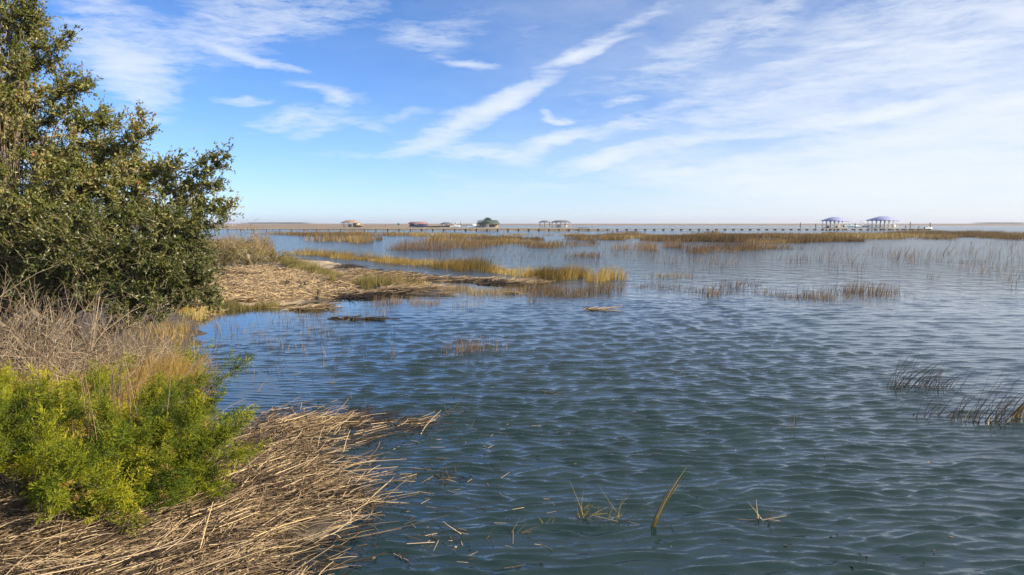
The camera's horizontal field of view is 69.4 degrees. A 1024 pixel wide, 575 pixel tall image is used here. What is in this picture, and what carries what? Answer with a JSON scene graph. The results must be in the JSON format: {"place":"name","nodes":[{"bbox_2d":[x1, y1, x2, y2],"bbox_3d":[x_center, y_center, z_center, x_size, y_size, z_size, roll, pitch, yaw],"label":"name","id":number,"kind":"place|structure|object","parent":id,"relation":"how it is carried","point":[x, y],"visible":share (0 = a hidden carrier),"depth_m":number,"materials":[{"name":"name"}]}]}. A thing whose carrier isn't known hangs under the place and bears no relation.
{"place":"outdoors","nodes":[
{"label":"outdoors","id":0,"kind":"place"},
{"bbox_2d":[0,249,458,574],"bbox_3d":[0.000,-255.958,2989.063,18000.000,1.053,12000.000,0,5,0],"label":"ground","id":1,"kind":"structure","parent":0,"point":[328,264],"depth_m":20.56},
{"bbox_2d":[0,262,75,370],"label":"dead shrub","id":2,"kind":"object","parent":1,"relation":"on","point":[13,342],"visible":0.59,"depth_m":10.59,"materials":[{"name":"brown plant"}]},
{"bbox_2d":[4,322,101,454],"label":"dry stalks","id":3,"kind":"object","parent":1,"relation":"on","point":[47,375],"visible":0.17,"depth_m":7.67,"materials":[{"name":"plant"}]},
{"bbox_2d":[0,274,139,384],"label":"dead shrub","id":4,"kind":"object","parent":1,"relation":"on","point":[39,332],"visible":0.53,"depth_m":10.69,"materials":[{"name":"brown plant"}]},
{"bbox_2d":[0,313,152,406],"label":"dead shrub","id":5,"kind":"object","parent":1,"relation":"on","point":[56,360],"visible":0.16,"depth_m":9.77,"materials":[{"name":"brown plant"}]},
{"bbox_2d":[0,374,153,540],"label":"cedar shrub","id":6,"kind":"object","parent":1,"relation":"on","point":[56,473],"visible":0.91,"depth_m":6.67,"materials":[{"name":"green plant"}]},
{"bbox_2d":[1,351,152,453],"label":"grass clump","id":7,"kind":"object","parent":1,"relation":"on","point":[58,386],"visible":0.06,"depth_m":9.45,"materials":[{"name":"green plant"}]},
{"bbox_2d":[14,370,143,488],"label":"dry stalks","id":8,"kind":"object","parent":1,"relation":"on","point":[85,415],"visible":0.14,"depth_m":7.45,"materials":[{"name":"plant"}]},
{"bbox_2d":[0,323,166,403],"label":"dead shrub","id":9,"kind":"object","parent":1,"relation":"on","point":[107,367],"visible":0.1,"depth_m":9.96,"materials":[{"name":"brown plant"}]},
{"bbox_2d":[3,332,166,472],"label":"dry stalks","id":10,"kind":"object","parent":1,"relation":"on","point":[112,393],"visible":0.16,"depth_m":8.02,"materials":[{"name":"plant"}]},
{"bbox_2d":[0,266,174,383],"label":"dead shrub","id":11,"kind":"object","parent":1,"relation":"on","point":[76,332],"visible":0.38,"depth_m":11.18,"materials":[{"name":"brown plant"}]},
{"bbox_2d":[0,351,185,456],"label":"clump","id":12,"kind":"object","parent":1,"relation":"on","point":[74,386],"visible":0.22,"depth_m":8.48,"materials":[{"name":"green plant"}]},
{"bbox_2d":[24,285,202,385],"bbox_3d":[-6.022,1.278,11.047,2.682,2.659,2.188,0,5,0],"label":"dead shrub","id":13,"kind":"object","parent":1,"relation":"on","point":[106,353],"visible":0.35,"depth_m":11.20,"materials":[{"name":"brown plant"}]},
{"bbox_2d":[0,174,234,359],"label":"evergreen shrub","id":14,"kind":"object","parent":1,"relation":"on","point":[155,270],"visible":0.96,"depth_m":12.52,"materials":[{"name":"green plant"}]},
{"bbox_2d":[8,354,231,486],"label":"dry stalks","id":15,"kind":"object","parent":1,"relation":"on","point":[130,411],"visible":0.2,"depth_m":7.72,"materials":[{"name":"plant"}]},
{"bbox_2d":[0,0,243,350],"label":"evergreen tree","id":16,"kind":"object","parent":1,"relation":"on","point":[51,158],"visible":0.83,"depth_m":13.37,"materials":[{"name":"green plant"}]},
{"bbox_2d":[115,353,152,397],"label":"dead shrub","id":17,"kind":"object","parent":1,"relation":"on","point":[136,374],"visible":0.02,"depth_m":10.79,"materials":[{"name":"brown plant"}]},
{"bbox_2d":[45,342,225,425],"bbox_3d":[-5.444,1.432,10.787,2.774,1.233,3.458,-4,6,-40],"label":"grass clump","id":18,"kind":"object","parent":1,"relation":"on","point":[153,369],"visible":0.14,"depth_m":10.82,"materials":[{"name":"brown plant"}]},
{"bbox_2d":[76,313,196,348],"bbox_3d":[-9.379,0.842,19.391,2.321,0.922,8.427,-1,5,-14],"label":"grass clump","id":19,"kind":"object","parent":1,"relation":"on","point":[182,331],"visible":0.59,"depth_m":18.77,"materials":[{"name":"brown plant"}]},
{"bbox_2d":[21,365,260,452],"bbox_3d":[-5.257,1.499,9.691,2.930,1.276,2.959,5,7,42],"label":"grass clump","id":20,"kind":"object","parent":1,"relation":"on","point":[125,400],"visible":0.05,"depth_m":9.69,"materials":[{"name":"plant"}]},
{"bbox_2d":[74,303,216,371],"bbox_3d":[-6.253,1.174,12.597,1.935,2.140,1.871,1,5,15],"label":"clump","id":21,"kind":"object","parent":1,"relation":"on","point":[162,333],"visible":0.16,"depth_m":12.67,"materials":[{"name":"brown plant"}]},
{"bbox_2d":[104,338,202,369],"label":"grass clump","id":22,"kind":"object","parent":1,"relation":"on","point":[179,351],"visible":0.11,"depth_m":15.34,"materials":[{"name":"brown plant"}]},
{"bbox_2d":[52,338,272,514],"bbox_3d":[-3.668,1.563,7.960,2.196,1.746,2.621,0,5,0],"label":"cedar shrub","id":23,"kind":"object","parent":1,"relation":"on","point":[172,467],"visible":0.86,"depth_m":7.62,"materials":[{"name":"green plant"}]},
{"bbox_2d":[84,339,245,464],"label":"dry stalks","id":24,"kind":"object","parent":1,"relation":"on","point":[155,378],"visible":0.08,"depth_m":8.63,"materials":[{"name":"plant"}]},
{"bbox_2d":[108,320,225,381],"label":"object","id":25,"kind":"object","parent":1,"relation":"on","point":[177,349],"visible":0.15,"depth_m":13.56,"materials":[{"name":"brown plant"}]},
{"bbox_2d":[110,343,227,397],"bbox_3d":[-5.567,1.409,11.549,2.196,1.146,3.120,-4,7,-42],"label":"grass clump","id":26,"kind":"object","parent":1,"relation":"on","point":[178,370],"visible":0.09,"depth_m":11.55,"materials":[{"name":"brown plant"}]},
{"bbox_2d":[0,428,352,574],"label":"wrack underlayer","id":27,"kind":"object","parent":1,"relation":"on","point":[318,528],"visible":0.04,"depth_m":7.00,"materials":[{"name":"brown plant"}]},
{"bbox_2d":[173,298,225,320],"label":"shore grass","id":28,"kind":"structure","parent":1,"relation":"on","point":[202,311],"depth_m":23.75,"materials":[{"name":"yellow plant"}]},
{"bbox_2d":[207,243,236,266],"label":"marsh shrub","id":29,"kind":"object","parent":1,"relation":"on","point":[225,258],"visible":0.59,"depth_m":49.26,"materials":[{"name":"brown plant"}]},
{"bbox_2d":[0,396,473,574],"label":"reed wrack","id":30,"kind":"object","parent":1,"relation":"on","point":[286,486],"visible":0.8,"depth_m":6.93,"materials":[{"name":"plant"}]},
{"bbox_2d":[204,235,272,266],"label":"marsh shrub","id":31,"kind":"object","parent":1,"relation":"on","point":[228,254],"visible":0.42,"depth_m":50.27,"materials":[{"name":"brown plant"}]},
{"bbox_2d":[204,298,280,310],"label":"spit grass","id":32,"kind":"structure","parent":1,"relation":"on","point":[244,306],"depth_m":26.17,"materials":[{"name":"plant"}]},
{"bbox_2d":[222,227,274,265],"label":"marsh shrub","id":33,"kind":"object","parent":1,"relation":"on","point":[256,256],"visible":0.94,"depth_m":49.88,"materials":[{"name":"brown plant"}]},
{"bbox_2d":[241,219,263,262],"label":"bare sapling","id":34,"kind":"object","parent":1,"relation":"on","point":[252,234],"visible":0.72,"depth_m":53.65,"materials":[{"name":"brown plant"}]},
{"bbox_2d":[257,244,298,263],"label":"marsh shrub","id":35,"kind":"object","parent":1,"relation":"on","point":[273,257],"visible":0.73,"depth_m":53.62,"materials":[{"name":"beige plant"}]},
{"bbox_2d":[275,252,347,281],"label":"spit grass","id":36,"kind":"structure","parent":1,"relation":"on","point":[304,265],"depth_m":46.67,"materials":[{"name":"plant"}]},
{"bbox_2d":[316,290,320,299],"bbox_3d":[-7.558,0.403,28.849,0.186,0.630,0.160,2,5,22],"label":"wooden stake","id":37,"kind":"object","parent":1,"relation":"on","point":[318,293],"visible":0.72,"depth_m":28.78,"materials":[{"name":"grey wood"}]},
{"bbox_2d":[340,220,360,226],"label":"pavilion","id":38,"kind":"structure","parent":1,"relation":"on","point":[354,222],"depth_m":426.45,"materials":[{"name":"brown wood"}]},
{"bbox_2d":[220,227,493,229],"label":"pier","id":39,"kind":"structure","parent":1,"relation":"on","point":[360,227],"depth_m":359.87,"materials":[{"name":"brown wood"}]},
{"bbox_2d":[347,270,433,289],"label":"spit grass","id":40,"kind":"structure","parent":1,"relation":"on","point":[368,281],"depth_m":33.95,"materials":[{"name":"plant"}]},
{"bbox_2d":[193,263,618,310],"bbox_3d":[-7.097,-0.410,37.048,17.423,0.861,30.371,-2,5,-24],"label":"reed wrack","id":41,"kind":"object","parent":1,"relation":"on","point":[265,282],"visible":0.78,"depth_m":33.04,"materials":[{"name":"plant"}]},
{"bbox_2d":[291,263,532,320],"bbox_3d":[-4.806,-0.350,37.872,11.666,0.652,30.813,-1,5,-7],"label":"dark wrack","id":42,"kind":"object","parent":1,"relation":"on","point":[377,293],"visible":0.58,"depth_m":31.43,"materials":[{"name":"plant"}]},
{"bbox_2d":[408,222,427,226],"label":"boathouse","id":43,"kind":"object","parent":1,"relation":"on","point":[413,223],"visible":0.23,"depth_m":415.26,"materials":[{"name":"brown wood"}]},
{"bbox_2d":[415,224,427,226],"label":"boat","id":44,"kind":"object","parent":43,"relation":"in","point":[422,225],"visible":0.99,"depth_m":414.75,"materials":[{"name":"blue fabric"}]},
{"bbox_2d":[358,267,620,298],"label":"marsh grass","id":45,"kind":"structure","parent":1,"relation":"on","point":[550,290],"depth_m":32.40,"materials":[{"name":"plant"}]},
{"bbox_2d":[482,220,499,227],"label":"boathouse","id":46,"kind":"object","parent":1,"relation":"on","point":[494,223],"visible":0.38,"depth_m":411.68,"materials":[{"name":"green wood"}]},
{"bbox_2d":[538,221,550,227],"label":"pavilion","id":47,"kind":"structure","parent":1,"relation":"on","point":[544,222],"depth_m":398.64,"materials":[{"name":"grey wood"}]},
{"bbox_2d":[551,220,570,227],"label":"pavilion","id":48,"kind":"structure","parent":1,"relation":"on","point":[560,222],"depth_m":398.19,"materials":[{"name":"brown wood"}]},
{"bbox_2d":[214,228,920,231],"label":"pier","id":49,"kind":"structure","parent":1,"relation":"on","point":[645,229],"depth_m":290.42,"materials":[{"name":"brown wood"}]},
{"bbox_2d":[821,217,848,229],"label":"gazebo","id":50,"kind":"object","parent":1,"relation":"on","point":[834,219],"visible":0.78,"depth_m":339.63,"materials":[{"name":"purple wood"}]},
{"bbox_2d":[866,216,900,229],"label":"gazebo","id":51,"kind":"object","parent":1,"relation":"on","point":[883,218],"visible":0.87,"depth_m":338.68,"materials":[{"name":"purple wood"}]},
{"bbox_2d":[123,225,452,227],"bbox_3d":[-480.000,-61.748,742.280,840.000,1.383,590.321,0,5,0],"label":"shore","id":52,"kind":"structure","parent":0,"point":[320,225],"depth_m":713.68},
{"bbox_2d":[220,221,235,225],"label":"pavilion","id":53,"kind":"structure","parent":52,"relation":"on","point":[228,224],"depth_m":554.59,"materials":[{"name":"white wood"}]},
{"bbox_2d":[325,287,566,307],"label":"marsh grass","id":54,"kind":"structure","parent":0,"point":[392,299],"depth_m":28.14,"materials":[{"name":"plant"}]},
{"bbox_2d":[385,237,507,250],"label":"marsh grass","id":55,"kind":"structure","parent":0,"point":[413,246],"depth_m":87.84,"materials":[{"name":"brown plant"}]},
{"bbox_2d":[275,246,631,282],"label":"marsh grass","id":56,"kind":"structure","parent":0,"point":[544,272],"depth_m":47.53,"materials":[{"name":"plant"}]},
{"bbox_2d":[0,0,1023,223],"label":"sky","id":57,"kind":"structure","parent":0,"point":[334,111],"materials":[{"name":"blue"}]},
{"bbox_2d":[130,226,1023,574],"bbox_3d":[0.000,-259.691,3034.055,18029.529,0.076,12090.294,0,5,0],"label":"water","id":58,"kind":"structure","parent":0,"point":[650,418],"depth_m":12.40,"materials":[{"name":"blue liquid"}]},
{"bbox_2d":[201,231,279,253],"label":"marsh grass","id":59,"kind":"structure","parent":58,"relation":"on","point":[270,243],"depth_m":81.46,"materials":[{"name":"brown plant"}]},
{"bbox_2d":[219,354,300,373],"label":"reed tuft","id":60,"kind":"object","parent":58,"relation":"on","point":[271,366],"visible":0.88,"depth_m":15.06,"materials":[{"name":"plant"}]},
{"bbox_2d":[207,301,397,432],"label":"marsh grass","id":61,"kind":"structure","parent":58,"relation":"on","point":[300,333],"depth_m":21.31,"materials":[{"name":"brown plant"}]},
{"bbox_2d":[222,229,610,231],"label":"pier","id":62,"kind":"structure","parent":58,"relation":"on","point":[449,229],"depth_m":333.40,"materials":[{"name":"wood"}]},
{"bbox_2d":[407,520,466,548],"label":"reed tuft","id":63,"kind":"object","parent":58,"relation":"on","point":[443,534],"visible":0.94,"depth_m":7.15,"materials":[{"name":"plant"}]},
{"bbox_2d":[391,454,486,493],"bbox_3d":[-0.994,2.155,8.794,1.043,0.309,0.938,4,6,36],"label":"reed tuft","id":64,"kind":"object","parent":58,"relation":"on","point":[429,479],"visible":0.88,"depth_m":8.82,"materials":[{"name":"plant"}]},
{"bbox_2d":[413,459,479,483],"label":"reed tuft","id":65,"kind":"object","parent":58,"relation":"on","point":[446,477],"visible":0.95,"depth_m":8.68,"materials":[{"name":"brown plant"}]},
{"bbox_2d":[428,353,472,364],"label":"reed tuft","id":66,"kind":"object","parent":58,"relation":"on","point":[443,359],"visible":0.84,"depth_m":15.82,"materials":[{"name":"brown plant"}]},
{"bbox_2d":[446,393,474,413],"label":"reed tuft","id":67,"kind":"object","parent":58,"relation":"on","point":[458,410],"visible":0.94,"depth_m":11.69,"materials":[{"name":"plant"}]},
{"bbox_2d":[433,334,510,355],"bbox_3d":[-0.918,1.314,17.609,1.957,0.430,1.651,0,5,0],"label":"grass patch","id":68,"kind":"object","parent":58,"relation":"on","point":[468,345],"visible":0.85,"depth_m":17.55,"materials":[{"name":"brown plant"}]},
{"bbox_2d":[477,220,487,226],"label":"dark evergreen","id":69,"kind":"object","parent":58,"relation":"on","point":[480,222],"visible":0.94,"depth_m":408.91,"materials":[{"name":"green plant"}]},
{"bbox_2d":[439,237,530,245],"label":"grass patch","id":70,"kind":"object","parent":58,"relation":"on","point":[479,241],"visible":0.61,"depth_m":103.37,"materials":[{"name":"brown plant"}]},
{"bbox_2d":[506,238,581,247],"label":"grass patch","id":71,"kind":"object","parent":58,"relation":"on","point":[553,243],"visible":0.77,"depth_m":97.34,"materials":[{"name":"brown plant"}]},
{"bbox_2d":[551,249,613,257],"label":"grass patch","id":72,"kind":"object","parent":58,"relation":"on","point":[588,255],"visible":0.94,"depth_m":67.68,"materials":[{"name":"brown plant"}]},
{"bbox_2d":[572,487,615,518],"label":"reed tuft","id":73,"kind":"object","parent":58,"relation":"on","point":[583,514],"visible":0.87,"depth_m":7.56,"materials":[{"name":"green plant"}]},
{"bbox_2d":[576,489,644,521],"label":"reed tuft","id":74,"kind":"object","parent":58,"relation":"on","point":[615,510],"visible":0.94,"depth_m":7.52,"materials":[{"name":"brown plant"}]},
{"bbox_2d":[359,396,951,570],"bbox_3d":[1.978,2.117,9.861,8.761,0.216,6.970,0,5,0],"label":"floating debris","id":75,"kind":"object","parent":58,"relation":"on","point":[484,508],"visible":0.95,"depth_m":7.70,"materials":[{"name":"plant"}]},
{"bbox_2d":[633,270,698,277],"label":"grass patch","id":76,"kind":"object","parent":58,"relation":"on","point":[676,275],"visible":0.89,"depth_m":41.48,"materials":[{"name":"brown plant"}]},
{"bbox_2d":[650,467,686,526],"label":"reed tuft","id":77,"kind":"object","parent":58,"relation":"on","point":[659,514],"visible":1,"depth_m":7.29,"materials":[{"name":"plant"}]},
{"bbox_2d":[699,283,727,296],"bbox_3d":[8.338,0.093,30.972,1.515,0.562,1.599,4,7,41],"label":"grass patch","id":78,"kind":"object","parent":58,"relation":"on","point":[712,291],"visible":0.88,"depth_m":30.73,"materials":[{"name":"brown plant"}]},
{"bbox_2d":[717,277,763,287],"bbox_3d":[11.260,-0.348,36.134,3.399,0.558,2.414,-2,5,-24],"label":"grass patch","id":79,"kind":"object","parent":58,"relation":"on","point":[744,283],"visible":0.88,"depth_m":35.72,"materials":[{"name":"brown plant"}]},
{"bbox_2d":[707,245,790,250],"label":"grass patch","id":80,"kind":"object","parent":58,"relation":"on","point":[742,247],"visible":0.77,"depth_m":83.13,"materials":[{"name":"brown plant"}]},
{"bbox_2d":[738,500,787,521],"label":"reed tuft","id":81,"kind":"object","parent":58,"relation":"on","point":[768,516],"visible":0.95,"depth_m":7.48,"materials":[{"name":"plant"}]},
{"bbox_2d":[736,244,815,248],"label":"grass patch","id":82,"kind":"object","parent":58,"relation":"on","point":[767,246],"visible":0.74,"depth_m":88.02,"materials":[{"name":"brown plant"}]},
{"bbox_2d":[770,292,918,300],"bbox_3d":[13.293,0.307,29.576,5.915,0.378,1.776,0,5,0],"label":"grass patch","id":83,"kind":"object","parent":58,"relation":"on","point":[853,295],"visible":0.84,"depth_m":29.47,"materials":[{"name":"brown plant"}]},
{"bbox_2d":[858,221,869,226],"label":"boat","id":84,"kind":"object","parent":58,"relation":"on","point":[862,225],"visible":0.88,"depth_m":341.03,"materials":[{"name":"white paint"}]},
{"bbox_2d":[877,351,946,389],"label":"reed clump","id":85,"kind":"object","parent":58,"relation":"on","point":[902,378],"visible":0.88,"depth_m":13.44,"materials":[{"name":"brown plant"}]},
{"bbox_2d":[911,363,975,390],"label":"reed clump","id":86,"kind":"object","parent":58,"relation":"on","point":[938,384],"visible":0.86,"depth_m":13.49,"materials":[{"name":"brown plant"}]},
{"bbox_2d":[916,380,993,423],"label":"reed clump","id":87,"kind":"object","parent":58,"relation":"on","point":[937,414],"visible":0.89,"depth_m":11.45,"materials":[{"name":"brown plant"}]},
{"bbox_2d":[952,368,1023,426],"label":"reed clump","id":88,"kind":"object","parent":58,"relation":"on","point":[1002,415],"visible":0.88,"depth_m":11.19,"materials":[{"name":"brown plant"}]},
{"bbox_2d":[1011,398,1023,417],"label":"reed clump","id":89,"kind":"object","parent":58,"relation":"on","point":[1022,407],"visible":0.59,"depth_m":11.48,"materials":[{"name":"brown plant"}]},
{"bbox_2d":[201,224,1023,225],"bbox_3d":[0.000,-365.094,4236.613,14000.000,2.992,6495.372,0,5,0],"label":"shore","id":90,"kind":"structure","parent":0,"point":[675,224],"depth_m":1226.41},
{"bbox_2d":[238,222,1023,223],"bbox_3d":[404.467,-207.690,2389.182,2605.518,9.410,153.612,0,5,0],"label":"distant trees","id":91,"kind":"object","parent":90,"relation":"on","point":[316,223],"visible":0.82,"depth_m":2382.08,"materials":[{"name":"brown plant"}]},
{"bbox_2d":[260,229,1023,240],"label":"marsh grass","id":92,"kind":"structure","parent":0,"point":[914,233],"depth_m":169.02,"materials":[{"name":"brown plant"}]},
{"bbox_2d":[516,236,792,253],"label":"marsh grass","id":93,"kind":"structure","parent":0,"point":[680,245],"depth_m":87.94,"materials":[{"name":"plant"}]},
{"bbox_2d":[299,232,1019,244],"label":"marsh grass","id":94,"kind":"structure","parent":0,"point":[357,238],"depth_m":123.83,"materials":[{"name":"brown plant"}]},
{"bbox_2d":[373,240,1023,287],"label":"marsh grass","id":95,"kind":"structure","parent":0,"point":[522,255],"depth_m":60.02,"materials":[{"name":"brown plant"}]},
{"bbox_2d":[582,277,907,301],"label":"marsh grass","id":96,"kind":"structure","parent":0,"point":[863,289],"depth_m":31.73,"materials":[{"name":"brown plant"}]},
{"bbox_2d":[812,237,1023,262],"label":"marsh grass","id":97,"kind":"structure","parent":0,"point":[894,256],"depth_m":66.29,"materials":[{"name":"brown plant"}]}
]}

